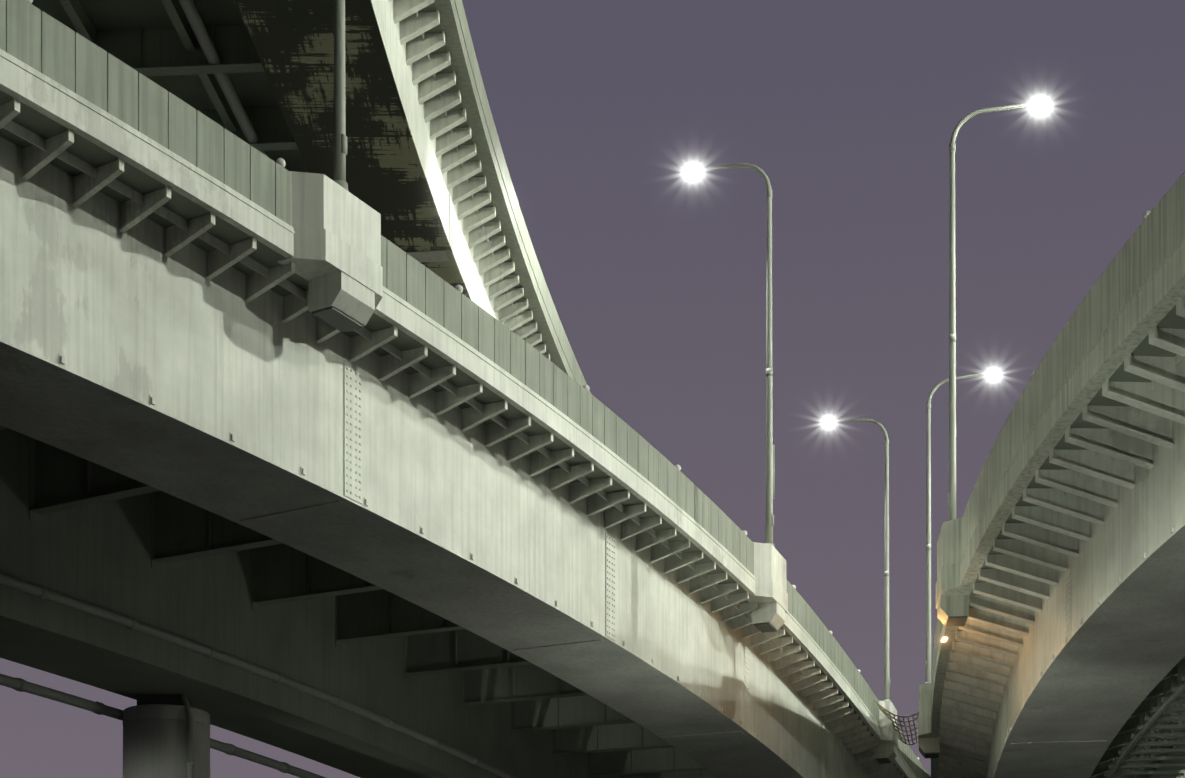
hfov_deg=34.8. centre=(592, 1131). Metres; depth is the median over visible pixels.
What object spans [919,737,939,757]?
corbel
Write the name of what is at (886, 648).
lamp pole
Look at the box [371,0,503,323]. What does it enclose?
bridge webs
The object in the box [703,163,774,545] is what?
lamp pole
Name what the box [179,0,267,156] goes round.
bridge pipe
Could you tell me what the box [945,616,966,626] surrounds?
corbel underside
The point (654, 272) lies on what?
sky
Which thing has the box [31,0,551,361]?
bridge deck
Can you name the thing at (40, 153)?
bridge brackets
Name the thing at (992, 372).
lamp head
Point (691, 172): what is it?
lamp lens
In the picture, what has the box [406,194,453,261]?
splice plates
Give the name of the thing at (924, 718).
pedestal
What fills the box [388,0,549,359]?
bridge brackets
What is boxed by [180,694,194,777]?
pier drain pipe
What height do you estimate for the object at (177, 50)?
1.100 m
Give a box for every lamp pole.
[334,0,347,190]
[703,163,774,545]
[836,418,890,701]
[925,373,984,683]
[948,103,1028,520]
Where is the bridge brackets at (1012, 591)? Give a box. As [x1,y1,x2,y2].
[939,295,1184,777]
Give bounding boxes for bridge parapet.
[0,0,930,777]
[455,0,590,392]
[932,172,1184,679]
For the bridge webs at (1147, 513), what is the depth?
41.70 m
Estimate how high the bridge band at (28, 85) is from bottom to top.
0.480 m
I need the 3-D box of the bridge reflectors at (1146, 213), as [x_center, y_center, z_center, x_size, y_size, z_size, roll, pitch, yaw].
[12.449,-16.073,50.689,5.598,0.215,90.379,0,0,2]
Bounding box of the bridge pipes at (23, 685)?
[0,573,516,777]
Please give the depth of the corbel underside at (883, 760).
71.26 m
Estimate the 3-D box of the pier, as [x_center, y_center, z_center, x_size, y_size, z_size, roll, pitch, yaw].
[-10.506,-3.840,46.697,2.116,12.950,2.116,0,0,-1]
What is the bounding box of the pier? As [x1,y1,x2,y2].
[123,704,209,777]
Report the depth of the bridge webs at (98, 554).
45.82 m
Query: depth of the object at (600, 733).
49.98 m
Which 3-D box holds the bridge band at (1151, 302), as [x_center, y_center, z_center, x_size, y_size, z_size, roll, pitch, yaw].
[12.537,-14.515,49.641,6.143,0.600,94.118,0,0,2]
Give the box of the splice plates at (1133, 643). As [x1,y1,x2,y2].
[987,525,1184,777]
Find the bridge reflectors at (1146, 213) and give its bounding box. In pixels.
[974,211,1150,485]
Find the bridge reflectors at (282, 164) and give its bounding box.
[26,0,918,758]
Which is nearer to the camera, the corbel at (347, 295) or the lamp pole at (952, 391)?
the corbel at (347, 295)
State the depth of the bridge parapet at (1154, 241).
36.29 m
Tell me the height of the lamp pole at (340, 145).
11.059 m
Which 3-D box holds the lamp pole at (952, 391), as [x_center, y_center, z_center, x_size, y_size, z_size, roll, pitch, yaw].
[10.515,-21.655,50.355,2.161,11.359,0.316,0,0,8]
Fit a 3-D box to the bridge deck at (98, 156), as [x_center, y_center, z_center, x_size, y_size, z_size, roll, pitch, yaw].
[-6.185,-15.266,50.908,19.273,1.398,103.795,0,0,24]
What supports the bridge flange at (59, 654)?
attached to the bridge webs at (98, 554)
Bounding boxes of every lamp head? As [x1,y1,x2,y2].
[683,166,702,173]
[821,419,835,423]
[985,371,1001,375]
[1029,101,1050,107]
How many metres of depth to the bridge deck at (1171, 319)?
36.85 m
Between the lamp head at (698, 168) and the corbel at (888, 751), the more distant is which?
the corbel at (888, 751)
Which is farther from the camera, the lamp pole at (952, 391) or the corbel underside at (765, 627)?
the corbel underside at (765, 627)
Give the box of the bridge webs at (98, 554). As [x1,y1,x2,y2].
[0,429,619,777]
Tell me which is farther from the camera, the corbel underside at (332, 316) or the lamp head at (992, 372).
the lamp head at (992, 372)
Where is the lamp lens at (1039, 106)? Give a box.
[1034,104,1046,108]
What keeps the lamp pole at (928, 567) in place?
on the pedestal at (924, 718)
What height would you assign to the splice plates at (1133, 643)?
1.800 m
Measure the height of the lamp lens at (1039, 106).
0.110 m
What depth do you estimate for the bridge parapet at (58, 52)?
34.11 m
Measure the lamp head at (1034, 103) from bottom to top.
0.150 m
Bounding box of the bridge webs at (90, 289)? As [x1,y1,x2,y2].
[0,137,870,777]
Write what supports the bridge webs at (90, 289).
on the bridge flange at (80, 415)
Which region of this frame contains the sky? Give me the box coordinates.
[0,0,1184,777]
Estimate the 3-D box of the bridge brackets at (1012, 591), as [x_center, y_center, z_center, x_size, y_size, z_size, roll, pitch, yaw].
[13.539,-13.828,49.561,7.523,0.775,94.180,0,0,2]
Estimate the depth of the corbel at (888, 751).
70.96 m
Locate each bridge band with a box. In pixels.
[0,49,916,777]
[931,238,1184,777]
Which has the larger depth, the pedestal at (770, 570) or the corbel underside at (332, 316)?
the pedestal at (770, 570)
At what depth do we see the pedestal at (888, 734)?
70.35 m
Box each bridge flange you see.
[0,339,804,777]
[0,614,454,777]
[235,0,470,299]
[994,524,1184,777]
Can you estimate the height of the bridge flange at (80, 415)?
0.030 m
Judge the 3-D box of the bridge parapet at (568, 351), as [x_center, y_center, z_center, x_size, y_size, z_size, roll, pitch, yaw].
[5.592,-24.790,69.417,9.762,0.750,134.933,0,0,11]
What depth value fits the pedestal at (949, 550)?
49.55 m
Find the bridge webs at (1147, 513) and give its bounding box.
[985,420,1184,777]
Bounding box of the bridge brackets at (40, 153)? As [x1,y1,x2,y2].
[0,97,903,777]
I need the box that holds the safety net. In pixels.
[874,700,918,744]
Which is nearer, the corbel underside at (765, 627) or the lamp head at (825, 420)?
the corbel underside at (765, 627)
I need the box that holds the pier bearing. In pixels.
[137,696,195,707]
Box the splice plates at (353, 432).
[59,354,824,777]
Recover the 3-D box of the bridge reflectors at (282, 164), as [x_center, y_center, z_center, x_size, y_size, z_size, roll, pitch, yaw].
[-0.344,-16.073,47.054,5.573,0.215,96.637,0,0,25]
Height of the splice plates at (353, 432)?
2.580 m
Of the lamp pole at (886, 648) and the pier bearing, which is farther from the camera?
the lamp pole at (886, 648)
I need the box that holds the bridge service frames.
[1104,659,1184,777]
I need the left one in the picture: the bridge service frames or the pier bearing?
the pier bearing
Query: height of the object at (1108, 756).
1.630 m
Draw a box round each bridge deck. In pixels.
[0,90,904,777]
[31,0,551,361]
[945,305,1184,689]
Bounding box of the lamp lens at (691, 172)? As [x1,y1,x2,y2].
[687,170,698,174]

